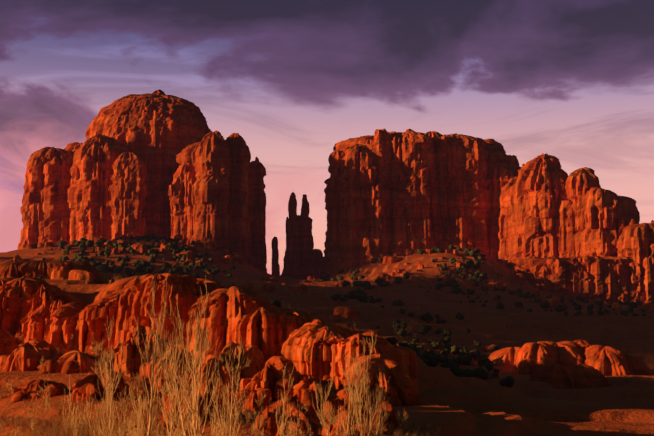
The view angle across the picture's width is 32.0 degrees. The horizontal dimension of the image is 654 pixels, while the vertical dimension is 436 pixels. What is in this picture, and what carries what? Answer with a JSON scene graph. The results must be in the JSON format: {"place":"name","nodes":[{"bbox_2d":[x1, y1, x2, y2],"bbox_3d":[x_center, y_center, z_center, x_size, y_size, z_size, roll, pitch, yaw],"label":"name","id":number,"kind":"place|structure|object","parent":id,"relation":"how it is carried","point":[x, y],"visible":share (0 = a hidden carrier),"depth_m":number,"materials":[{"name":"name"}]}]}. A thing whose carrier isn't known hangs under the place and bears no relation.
{"place":"outdoors","nodes":[
{"label":"outdoors","id":0,"kind":"place"},
{"bbox_2d":[0,239,653,435],"bbox_3d":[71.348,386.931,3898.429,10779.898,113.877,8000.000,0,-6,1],"label":"terrain","id":1,"kind":"structure","parent":0,"point":[452,404],"depth_m":507.32,"materials":[{"name":"soil"}]},
{"bbox_2d":[17,89,266,272],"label":"butte","id":2,"kind":"object","parent":1,"relation":"on","point":[160,163],"visible":0.81,"depth_m":1023.15,"materials":[{"name":"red stone"}]},
{"bbox_2d":[0,332,408,435],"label":"grass tufts","id":3,"kind":"object","parent":1,"relation":"on","point":[156,431],"visible":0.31,"depth_m":200.06,"materials":[{"name":"yellow plant"}]},
{"bbox_2d":[0,260,420,435],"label":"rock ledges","id":4,"kind":"object","parent":1,"relation":"on","point":[46,318],"visible":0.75,"depth_m":276.75,"materials":[{"name":"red stone"}]},
{"bbox_2d":[0,271,440,435],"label":"dry grass tufts","id":5,"kind":"object","parent":1,"relation":"on","point":[55,430],"visible":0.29,"depth_m":206.21,"materials":[{"name":"beige plant"}]},
{"bbox_2d":[61,277,390,435],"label":"dry shrubs","id":6,"kind":"object","parent":1,"relation":"on","point":[194,410],"visible":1,"depth_m":78.34,"materials":[{"name":"beige plant"}]},
{"bbox_2d":[271,192,323,278],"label":"rock spires","id":7,"kind":"object","parent":1,"relation":"on","point":[303,258],"visible":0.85,"depth_m":1113.16,"materials":[{"name":"red stone"}]},
{"bbox_2d":[0,234,645,386],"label":"shrubs","id":8,"kind":"object","parent":1,"relation":"on","point":[464,357],"visible":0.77,"depth_m":740.34,"materials":[{"name":"green plant"}]},
{"bbox_2d":[5,235,653,351],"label":"rock outcrops","id":9,"kind":"object","parent":1,"relation":"on","point":[64,273],"visible":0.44,"depth_m":822.85,"materials":[{"name":"stone"}]},
{"bbox_2d":[320,129,653,304],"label":"butte","id":10,"kind":"object","parent":1,"relation":"on","point":[573,234],"visible":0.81,"depth_m":996.87,"materials":[{"name":"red stone"}]},
{"bbox_2d":[488,340,653,388],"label":"mound rock","id":11,"kind":"object","parent":1,"relation":"on","point":[579,364],"visible":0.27,"depth_m":432.36,"materials":[{"name":"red stone"}]},
{"bbox_2d":[0,0,653,274],"label":"sky","id":12,"kind":"structure","parent":0,"point":[571,81],"materials":[{"name":"purple"}]}
]}

